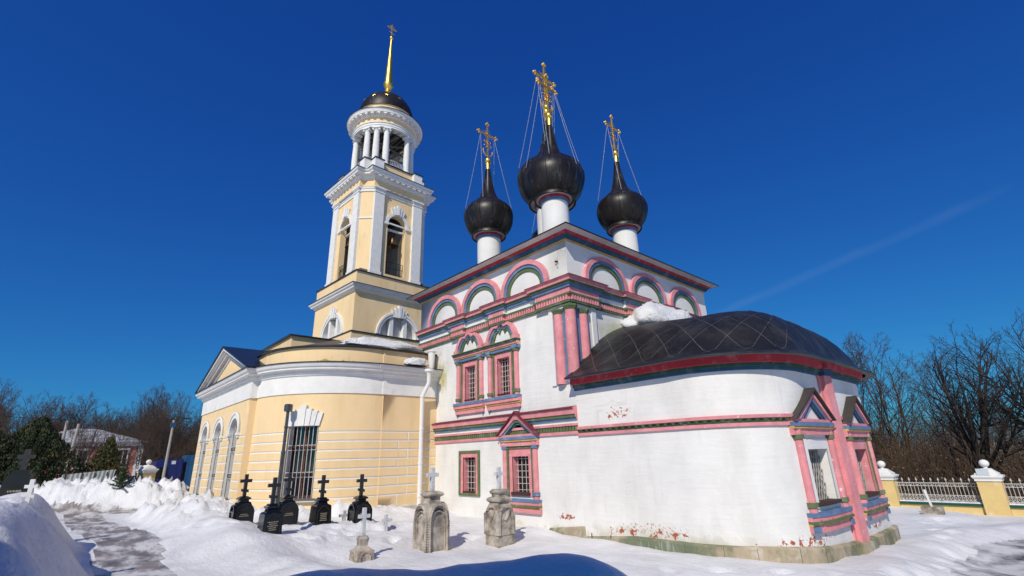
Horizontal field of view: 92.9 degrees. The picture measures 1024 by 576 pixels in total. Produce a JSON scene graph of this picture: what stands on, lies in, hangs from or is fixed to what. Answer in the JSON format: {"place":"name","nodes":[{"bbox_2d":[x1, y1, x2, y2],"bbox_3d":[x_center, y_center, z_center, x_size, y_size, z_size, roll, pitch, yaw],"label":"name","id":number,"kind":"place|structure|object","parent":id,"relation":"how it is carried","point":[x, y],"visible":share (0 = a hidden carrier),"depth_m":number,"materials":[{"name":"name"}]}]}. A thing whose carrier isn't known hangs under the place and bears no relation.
{"place":"outdoors","nodes":[
{"label":"outdoors","id":0,"kind":"place"},
{"bbox_2d":[50,500,176,575],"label":"path","id":1,"kind":"structure","parent":0,"point":[120,550],"depth_m":13.86,"materials":[{"name":"white snow"}]},
{"bbox_2d":[0,443,1023,575],"bbox_3d":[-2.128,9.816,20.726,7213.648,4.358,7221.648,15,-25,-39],"label":"ground","id":2,"kind":"structure","parent":0,"point":[202,534],"depth_m":12.56,"materials":[{"name":"white snow"}]},
{"bbox_2d":[0,378,13,424],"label":"bare tree","id":3,"kind":"object","parent":2,"relation":"on","point":[5,395],"visible":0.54,"depth_m":60.76,"materials":[{"name":"brown plant"}]},
{"bbox_2d":[0,391,17,420],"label":"bare tree","id":4,"kind":"object","parent":2,"relation":"on","point":[6,405],"visible":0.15,"depth_m":82.83,"materials":[{"name":"brown plant"}]},
{"bbox_2d":[0,378,22,430],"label":"bare tree","id":5,"kind":"object","parent":2,"relation":"on","point":[2,408],"visible":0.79,"depth_m":57.37,"materials":[{"name":"brown plant"}]},
{"bbox_2d":[0,449,35,495],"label":"gravestone","id":6,"kind":"object","parent":2,"relation":"on","point":[16,481],"visible":0.48,"depth_m":14.15,"materials":[{"name":"black stone"}]},
{"bbox_2d":[0,425,35,480],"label":"thuja","id":7,"kind":"object","parent":2,"relation":"on","point":[1,437],"visible":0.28,"depth_m":26.64,"materials":[{"name":"green plant"}]},
{"bbox_2d":[0,405,36,454],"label":"bare tree","id":8,"kind":"object","parent":2,"relation":"on","point":[8,421],"visible":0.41,"depth_m":45.19,"materials":[{"name":"brown plant"}]},
{"bbox_2d":[0,414,55,468],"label":"bare tree","id":9,"kind":"object","parent":2,"relation":"on","point":[28,423],"visible":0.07,"depth_m":49.19,"materials":[{"name":"brown plant"}]},
{"bbox_2d":[21,479,38,503],"bbox_3d":[-9.451,4.091,9.501,0.210,0.660,0.066,8,-21,-26],"label":"wooden cross","id":10,"kind":"object","parent":2,"relation":"on","point":[29,495],"visible":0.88,"depth_m":9.52,"materials":[{"name":"white paint"}]},
{"bbox_2d":[0,408,60,442],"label":"bare tree","id":11,"kind":"object","parent":2,"relation":"on","point":[20,425],"visible":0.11,"depth_m":41.18,"materials":[{"name":"brown plant"}]},
{"bbox_2d":[16,390,64,427],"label":"bare tree","id":12,"kind":"object","parent":2,"relation":"on","point":[37,407],"visible":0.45,"depth_m":81.12,"materials":[{"name":"brown plant"}]},
{"bbox_2d":[0,415,91,485],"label":"thuja","id":13,"kind":"object","parent":2,"relation":"on","point":[41,438],"visible":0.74,"depth_m":27.47,"materials":[{"name":"green plant"}]},
{"bbox_2d":[15,394,100,430],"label":"bare tree","id":14,"kind":"object","parent":2,"relation":"on","point":[70,411],"visible":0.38,"depth_m":64.62,"materials":[{"name":"brown plant"}]},
{"bbox_2d":[55,420,68,477],"bbox_3d":[-30.378,11.704,32.504,0.245,5.502,0.240,15,-25,-39],"label":"utility pole","id":15,"kind":"object","parent":2,"relation":"on","point":[65,429],"visible":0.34,"depth_m":33.12,"materials":[{"name":"concrete"}]},
{"bbox_2d":[46,392,90,432],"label":"bare tree","id":16,"kind":"object","parent":2,"relation":"on","point":[57,419],"visible":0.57,"depth_m":63.76,"materials":[{"name":"brown plant"}]},
{"bbox_2d":[64,424,79,472],"bbox_3d":[-30.635,12.144,33.523,0.295,5.354,0.240,15,-25,-39],"label":"utility pole","id":17,"kind":"object","parent":2,"relation":"on","point":[75,436],"visible":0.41,"depth_m":34.05,"materials":[{"name":"concrete"}]},
{"bbox_2d":[81,424,198,435],"bbox_3d":[-26.986,14.159,46.941,0.028,0.622,27.586,-7,-20,14],"label":"overhead wire","id":18,"kind":"object","parent":17,"relation":"attached to","point":[137,430],"visible":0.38,"depth_m":37.76,"materials":[{"name":"black metal"}]},
{"bbox_2d":[54,418,95,478],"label":"bare tree","id":19,"kind":"object","parent":2,"relation":"on","point":[84,442],"visible":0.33,"depth_m":45.79,"materials":[{"name":"brown plant"}]},
{"bbox_2d":[56,391,94,431],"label":"bare tree","id":20,"kind":"object","parent":2,"relation":"on","point":[74,404],"visible":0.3,"depth_m":76.18,"materials":[{"name":"brown plant"}]},
{"bbox_2d":[61,469,115,481],"bbox_3d":[-23.923,11.042,27.264,2.418,1.550,0.070,11,-23,-33],"label":"sheet fence","id":21,"kind":"object","parent":2,"relation":"on","point":[99,474],"visible":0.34,"depth_m":27.55,"materials":[{"name":"metal"}]},
{"bbox_2d":[60,407,118,471],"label":"bare tree","id":22,"kind":"object","parent":2,"relation":"on","point":[95,446],"visible":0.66,"depth_m":51.30,"materials":[{"name":"brown plant"}]},
{"bbox_2d":[41,429,147,483],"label":"house","id":23,"kind":"structure","parent":2,"relation":"on","point":[132,471],"depth_m":56.74,"materials":[{"name":"red paint"}]},
{"bbox_2d":[120,448,129,466],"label":"window","id":24,"kind":"structure","parent":23,"relation":"in","point":[122,448],"depth_m":56.60,"materials":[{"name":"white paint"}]},
{"bbox_2d":[0,401,200,464],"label":"undergrowth","id":25,"kind":"object","parent":2,"relation":"on","point":[178,449],"depth_m":72.56,"materials":[{"name":"brown plant"}]},
{"bbox_2d":[72,412,129,430],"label":"bare tree","id":26,"kind":"object","parent":2,"relation":"on","point":[108,422],"visible":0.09,"depth_m":76.23,"materials":[{"name":"brown plant"}]},
{"bbox_2d":[79,435,127,479],"bbox_3d":[-24.939,11.070,29.812,2.591,4.025,2.598,15,-25,-39],"label":"thuja","id":27,"kind":"object","parent":2,"relation":"on","point":[108,457],"visible":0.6,"depth_m":29.60,"materials":[{"name":"green plant"}]},
{"bbox_2d":[97,406,127,434],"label":"bare tree","id":28,"kind":"object","parent":2,"relation":"on","point":[115,424],"visible":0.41,"depth_m":67.61,"materials":[{"name":"brown plant"}]},
{"bbox_2d":[91,404,136,437],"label":"bare tree","id":29,"kind":"object","parent":2,"relation":"on","point":[107,408],"visible":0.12,"depth_m":75.38,"materials":[{"name":"brown plant"}]},
{"bbox_2d":[108,468,132,489],"bbox_3d":[-20.936,10.336,26.025,1.032,1.405,1.108,15,-25,-39],"label":"fir sapling","id":30,"kind":"object","parent":2,"relation":"on","point":[121,480],"visible":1,"depth_m":26.05,"materials":[{"name":"green plant"}]},
{"bbox_2d":[89,417,158,474],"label":"bare tree","id":31,"kind":"object","parent":2,"relation":"on","point":[120,441],"visible":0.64,"depth_m":49.75,"materials":[{"name":"brown plant"}]},
{"bbox_2d":[110,408,165,439],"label":"bare tree","id":32,"kind":"object","parent":2,"relation":"on","point":[132,425],"visible":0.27,"depth_m":67.51,"materials":[{"name":"brown plant"}]},
{"bbox_2d":[126,475,157,482],"bbox_3d":[-25.869,13.403,32.629,4.250,1.510,1.720,15,-25,-39],"label":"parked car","id":33,"kind":"object","parent":2,"relation":"on","point":[135,476],"visible":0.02,"depth_m":32.37,"materials":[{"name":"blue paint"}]},
{"bbox_2d":[135,460,158,480],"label":"fence pillar","id":34,"kind":"structure","parent":2,"relation":"on","point":[147,470],"depth_m":31.77,"materials":[{"name":"yellow paint"}]},
{"bbox_2d":[121,402,175,431],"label":"bare tree","id":35,"kind":"object","parent":2,"relation":"on","point":[134,415],"visible":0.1,"depth_m":76.75,"materials":[{"name":"brown plant"}]},
{"bbox_2d":[119,424,182,474],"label":"bare tree","id":36,"kind":"object","parent":2,"relation":"on","point":[141,435],"visible":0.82,"depth_m":49.00,"materials":[{"name":"brown plant"}]},
{"bbox_2d":[132,405,169,460],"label":"bare tree","id":37,"kind":"object","parent":2,"relation":"on","point":[148,420],"visible":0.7,"depth_m":52.50,"materials":[{"name":"brown plant"}]},
{"bbox_2d":[126,386,175,440],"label":"bare tree","id":38,"kind":"object","parent":2,"relation":"on","point":[153,403],"visible":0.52,"depth_m":73.59,"materials":[{"name":"brown plant"}]},
{"bbox_2d":[125,382,187,440],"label":"bare tree","id":39,"kind":"object","parent":2,"relation":"on","point":[157,403],"visible":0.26,"depth_m":77.39,"materials":[{"name":"brown plant"}]},
{"bbox_2d":[143,402,184,459],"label":"bare tree","id":40,"kind":"object","parent":2,"relation":"on","point":[164,437],"visible":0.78,"depth_m":54.27,"materials":[{"name":"brown plant"}]},
{"bbox_2d":[145,407,188,453],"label":"bare tree","id":41,"kind":"object","parent":2,"relation":"on","point":[177,429],"visible":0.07,"depth_m":79.82,"materials":[{"name":"brown plant"}]},
{"bbox_2d":[152,455,194,486],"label":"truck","id":42,"kind":"object","parent":2,"relation":"on","point":[181,470],"visible":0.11,"depth_m":40.99,"materials":[{"name":"blue paint"}]},
{"bbox_2d":[147,411,199,459],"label":"bare tree","id":43,"kind":"object","parent":2,"relation":"on","point":[179,454],"visible":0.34,"depth_m":62.47,"materials":[{"name":"brown plant"}]},
{"bbox_2d":[154,390,195,453],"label":"bare tree","id":44,"kind":"object","parent":2,"relation":"on","point":[181,413],"visible":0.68,"depth_m":68.61,"materials":[{"name":"brown plant"}]},
{"bbox_2d":[161,416,189,478],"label":"utility pole","id":45,"kind":"object","parent":2,"relation":"on","point":[173,425],"visible":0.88,"depth_m":40.27,"materials":[{"name":"concrete"}]},
{"bbox_2d":[169,426,199,458],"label":"bare tree","id":46,"kind":"object","parent":2,"relation":"on","point":[179,446],"visible":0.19,"depth_m":71.01,"materials":[{"name":"brown plant"}]},
{"bbox_2d":[177,440,193,455],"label":"bare tree","id":47,"kind":"object","parent":2,"relation":"on","point":[188,453],"visible":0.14,"depth_m":57.10,"materials":[{"name":"brown plant"}]},
{"bbox_2d":[185,419,197,453],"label":"bare tree","id":48,"kind":"object","parent":2,"relation":"on","point":[193,434],"visible":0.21,"depth_m":67.42,"materials":[{"name":"brown plant"}]},
{"bbox_2d":[183,408,201,443],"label":"bare tree","id":49,"kind":"object","parent":2,"relation":"on","point":[194,417],"visible":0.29,"depth_m":78.72,"materials":[{"name":"brown plant"}]},
{"bbox_2d":[190,403,202,452],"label":"bare tree","id":50,"kind":"object","parent":2,"relation":"on","point":[197,429],"visible":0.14,"depth_m":69.32,"materials":[{"name":"brown plant"}]},
{"bbox_2d":[228,474,254,522],"bbox_3d":[-8.852,7.073,16.013,0.612,1.760,0.628,15,-25,-39],"label":"gravestone","id":51,"kind":"object","parent":2,"relation":"on","point":[242,509],"visible":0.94,"depth_m":15.83,"materials":[{"name":"black stone"}]},
{"bbox_2d":[257,477,282,533],"bbox_3d":[-6.950,6.451,14.056,0.562,1.826,0.563,15,-25,-39],"label":"gravestone","id":52,"kind":"object","parent":2,"relation":"on","point":[270,518],"visible":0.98,"depth_m":13.88,"materials":[{"name":"black stone"}]},
{"bbox_2d":[275,404,292,503],"bbox_3d":[-8.752,6.758,18.475,0.315,4.620,0.320,15,-25,-39],"label":"vent pipe","id":53,"kind":"object","parent":2,"relation":"on","point":[288,408],"visible":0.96,"depth_m":18.60,"materials":[{"name":"metal"}]},
{"bbox_2d":[278,473,298,524],"bbox_3d":[-7.346,6.984,15.890,0.612,1.760,0.628,15,-25,-39],"label":"gravestone","id":54,"kind":"object","parent":2,"relation":"on","point":[289,509],"visible":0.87,"depth_m":15.69,"materials":[{"name":"black stone"}]},
{"bbox_2d":[188,334,442,508],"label":"refectory","id":55,"kind":"structure","parent":2,"relation":"on","point":[369,413],"depth_m":20.26,"materials":[{"name":"yellow paint"}]},
{"bbox_2d":[189,421,209,495],"bbox_3d":[-15.970,8.929,25.241,0.600,3.900,1.880,15,-25,-39],"label":"window","id":56,"kind":"structure","parent":55,"relation":"in","point":[205,431],"depth_m":25.54,"materials":[{"name":"white paint"}]},
{"bbox_2d":[206,417,223,490],"bbox_3d":[-14.039,8.178,23.241,0.510,3.900,1.880,15,-25,-39],"label":"window","id":57,"kind":"structure","parent":55,"relation":"in","point":[218,430],"depth_m":23.57,"materials":[{"name":"white paint"}]},
{"bbox_2d":[220,412,240,501],"bbox_3d":[-12.145,7.416,21.209,0.600,3.900,1.880,15,-25,-39],"label":"window","id":58,"kind":"structure","parent":55,"relation":"in","point":[233,429],"depth_m":21.51,"materials":[{"name":"white paint"}]},
{"bbox_2d":[280,405,322,504],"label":"window","id":59,"kind":"structure","parent":55,"relation":"in","point":[304,422],"depth_m":19.24,"materials":[{"name":"white paint"}]},
{"bbox_2d":[340,336,423,351],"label":"roof snow","id":60,"kind":"structure","parent":55,"relation":"on","point":[374,342],"depth_m":22.22,"materials":[{"name":"white snow"}]},
{"bbox_2d":[403,357,428,366],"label":"roof snow","id":61,"kind":"structure","parent":55,"relation":"on","point":[417,362],"depth_m":21.75,"materials":[{"name":"white snow"}]},
{"bbox_2d":[308,475,331,525],"bbox_3d":[-6.221,7.065,15.874,0.562,1.793,0.563,15,-25,-39],"label":"gravestone","id":62,"kind":"object","parent":2,"relation":"on","point":[320,511],"visible":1,"depth_m":15.69,"materials":[{"name":"black stone"}]},
{"bbox_2d":[339,510,346,520],"bbox_3d":[-5.667,7.784,16.416,0.340,0.500,0.100,15,-25,-39],"label":"stone cross","id":63,"kind":"object","parent":2,"relation":"on","point":[344,515],"visible":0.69,"depth_m":16.39,"materials":[{"name":"grey stone"}]},
{"bbox_2d":[347,474,371,522],"bbox_3d":[-5.114,7.226,16.417,0.612,1.760,0.628,15,-25,-39],"label":"gravestone","id":64,"kind":"object","parent":2,"relation":"on","point":[357,505],"visible":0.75,"depth_m":16.25,"materials":[{"name":"black stone"}]},
{"bbox_2d":[349,507,374,562],"bbox_3d":[-3.766,6.312,12.273,0.496,1.410,0.495,15,-25,-39],"label":"stone monument","id":65,"kind":"object","parent":2,"relation":"on","point":[361,551],"visible":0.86,"depth_m":12.12,"materials":[{"name":"stone"}]},
{"bbox_2d":[308,25,436,346],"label":"bell tower","id":66,"kind":"structure","parent":2,"relation":"on","point":[373,282],"depth_m":40.78,"materials":[{"name":"yellow paint"}]},
{"bbox_2d":[345,233,349,248],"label":"bell","id":67,"kind":"object","parent":66,"relation":"hanging from","point":[347,236],"visible":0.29,"depth_m":41.01,"materials":[{"name":"brown metal"}]},
{"bbox_2d":[386,229,402,248],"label":"bell","id":68,"kind":"object","parent":66,"relation":"hanging from","point":[392,244],"visible":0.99,"depth_m":41.10,"materials":[{"name":"brown metal"}]},
{"bbox_2d":[380,514,390,530],"bbox_3d":[-4.078,7.628,15.697,0.340,0.580,0.100,15,-25,-39],"label":"stone cross","id":69,"kind":"object","parent":2,"relation":"on","point":[386,520],"visible":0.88,"depth_m":15.67,"materials":[{"name":"grey stone"}]},
{"bbox_2d":[412,468,449,552],"bbox_3d":[-2.296,6.421,13.912,0.818,2.380,0.816,15,-25,-39],"label":"stone monument","id":70,"kind":"object","parent":2,"relation":"on","point":[431,528],"visible":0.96,"depth_m":13.63,"materials":[{"name":"stone"}]},
{"bbox_2d":[484,467,515,547],"bbox_3d":[-0.377,6.641,14.578,0.700,2.390,0.700,15,-25,-39],"label":"stone monument","id":71,"kind":"object","parent":2,"relation":"on","point":[499,524],"visible":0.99,"depth_m":14.31,"materials":[{"name":"stone"}]},
{"bbox_2d":[406,63,900,563],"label":"church","id":72,"kind":"structure","parent":2,"relation":"on","point":[568,404],"depth_m":15.49,"materials":[{"name":"white paint"}]},
{"bbox_2d":[451,332,485,416],"bbox_3d":[-1.763,3.649,20.870,0.600,3.535,2.080,15,-25,-39],"label":"window","id":73,"kind":"structure","parent":72,"relation":"in","point":[469,399],"depth_m":20.87,"materials":[{"name":"pink paint"}]},
{"bbox_2d":[458,450,479,496],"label":"window","id":74,"kind":"structure","parent":72,"relation":"in","point":[469,461],"depth_m":19.80,"materials":[{"name":"pink paint"}]},
{"bbox_2d":[482,321,521,412],"bbox_3d":[-0.316,3.077,19.344,0.600,3.535,2.080,15,-25,-39],"label":"window","id":75,"kind":"structure","parent":72,"relation":"in","point":[503,356],"depth_m":19.32,"materials":[{"name":"pink paint"}]},
{"bbox_2d":[495,411,542,514],"bbox_3d":[0.324,6.227,17.598,0.580,3.455,2.240,15,-25,-39],"label":"window","id":76,"kind":"structure","parent":72,"relation":"in","point":[520,451],"depth_m":17.57,"materials":[{"name":"pink paint"}]},
{"bbox_2d":[620,301,691,326],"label":"roof snow","id":77,"kind":"structure","parent":72,"relation":"on","point":[649,312],"depth_m":18.79,"materials":[{"name":"white snow"}]},
{"bbox_2d":[788,387,855,533],"bbox_3d":[8.121,4.466,12.971,2.440,3.525,0.627,13,-24,-37],"label":"window","id":78,"kind":"structure","parent":72,"relation":"in","point":[821,473],"depth_m":12.95,"materials":[{"name":"paint"}]},
{"bbox_2d":[841,396,890,520],"bbox_3d":[10.717,5.131,15.013,2.382,3.495,0.622,15,-25,-39],"label":"window","id":79,"kind":"structure","parent":72,"relation":"in","point":[856,422],"depth_m":15.08,"materials":[{"name":"pink paint"}]},
{"bbox_2d":[842,331,916,456],"bbox_3d":[27.793,10.711,40.046,6.884,13.433,7.881,-2,-19,1],"label":"bare tree","id":80,"kind":"object","parent":2,"relation":"on","point":[863,391],"visible":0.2,"depth_m":38.95,"materials":[{"name":"brown plant"}]},
{"bbox_2d":[873,424,895,461],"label":"bare tree","id":81,"kind":"object","parent":2,"relation":"on","point":[883,441],"visible":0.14,"depth_m":47.11,"materials":[{"name":"brown plant"}]},
{"bbox_2d":[877,461,901,506],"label":"fence pillar","id":82,"kind":"structure","parent":2,"relation":"on","point":[888,477],"depth_m":21.75,"materials":[{"name":"yellow paint"}]},
{"bbox_2d":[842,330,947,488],"bbox_3d":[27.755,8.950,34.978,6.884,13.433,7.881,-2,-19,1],"label":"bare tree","id":83,"kind":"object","parent":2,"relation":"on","point":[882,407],"visible":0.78,"depth_m":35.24,"materials":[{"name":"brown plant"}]},
{"bbox_2d":[895,352,966,499],"bbox_3d":[28.963,9.527,32.945,4.139,11.042,4.986,-19,-25,40],"label":"bare tree","id":84,"kind":"object","parent":2,"relation":"on","point":[929,424],"visible":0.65,"depth_m":33.12,"materials":[{"name":"brown plant"}]},
{"bbox_2d":[920,490,945,514],"bbox_3d":[16.655,8.562,19.328,0.440,1.026,0.680,15,-25,-39],"label":"stone monument","id":85,"kind":"object","parent":2,"relation":"on","point":[931,509],"visible":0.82,"depth_m":19.17,"materials":[{"name":"stone"}]},
{"bbox_2d":[895,477,986,514],"bbox_3d":[18.181,9.175,20.650,0.520,2.120,2.917,15,-25,-39],"label":"iron fence","id":86,"kind":"object","parent":2,"relation":"on","point":[972,507],"visible":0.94,"depth_m":20.44,"materials":[{"name":"white metal"}]},
{"bbox_2d":[898,390,983,478],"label":"bare tree","id":87,"kind":"object","parent":2,"relation":"on","point":[934,425],"visible":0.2,"depth_m":41.95,"materials":[{"name":"brown plant"}]},
{"bbox_2d":[869,392,1023,501],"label":"thicket","id":88,"kind":"object","parent":2,"relation":"on","point":[932,468],"visible":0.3,"depth_m":29.43,"materials":[{"name":"brown plant"}]},
{"bbox_2d":[906,327,1023,470],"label":"bare tree","id":89,"kind":"object","parent":2,"relation":"on","point":[961,422],"visible":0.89,"depth_m":26.43,"materials":[{"name":"brown plant"}]},
{"bbox_2d":[924,307,1023,449],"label":"bare tree","id":90,"kind":"object","parent":2,"relation":"on","point":[1011,395],"visible":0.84,"depth_m":24.94,"materials":[{"name":"brown plant"}]},
{"bbox_2d":[971,459,1012,515],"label":"fence pillar","id":91,"kind":"structure","parent":2,"relation":"on","point":[995,501],"depth_m":19.34,"materials":[{"name":"yellow paint"}]},
{"bbox_2d":[990,401,1014,462],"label":"bare tree","id":92,"kind":"object","parent":2,"relation":"on","point":[1003,425],"visible":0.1,"depth_m":48.70,"materials":[{"name":"brown plant"}]},
{"bbox_2d":[1002,479,1023,516],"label":"iron fence","id":93,"kind":"object","parent":2,"relation":"on","point":[1017,508],"visible":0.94,"depth_m":18.96,"materials":[{"name":"white metal"}]},
{"bbox_2d":[0,0,1023,444],"label":"sky","id":94,"kind":"structure","parent":0,"point":[836,168],"materials":[{"name":"blue"}]},
{"bbox_2d":[882,426,1023,434],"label":"overhead wire","id":95,"kind":"object","parent":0,"point":[947,431],"visible":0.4,"depth_m":26.63,"materials":[{"name":"black metal"}]},
{"bbox_2d":[919,454,1023,456],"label":"overhead wire","id":96,"kind":"object","parent":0,"point":[944,456],"visible":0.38,"depth_m":26.11,"materials":[{"name":"black metal"}]},
{"bbox_2d":[940,538,1023,575],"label":"road","id":97,"kind":"structure","parent":0,"point":[1003,558],"depth_m":13.17,"materials":[{"name":"white snow"}]}
]}

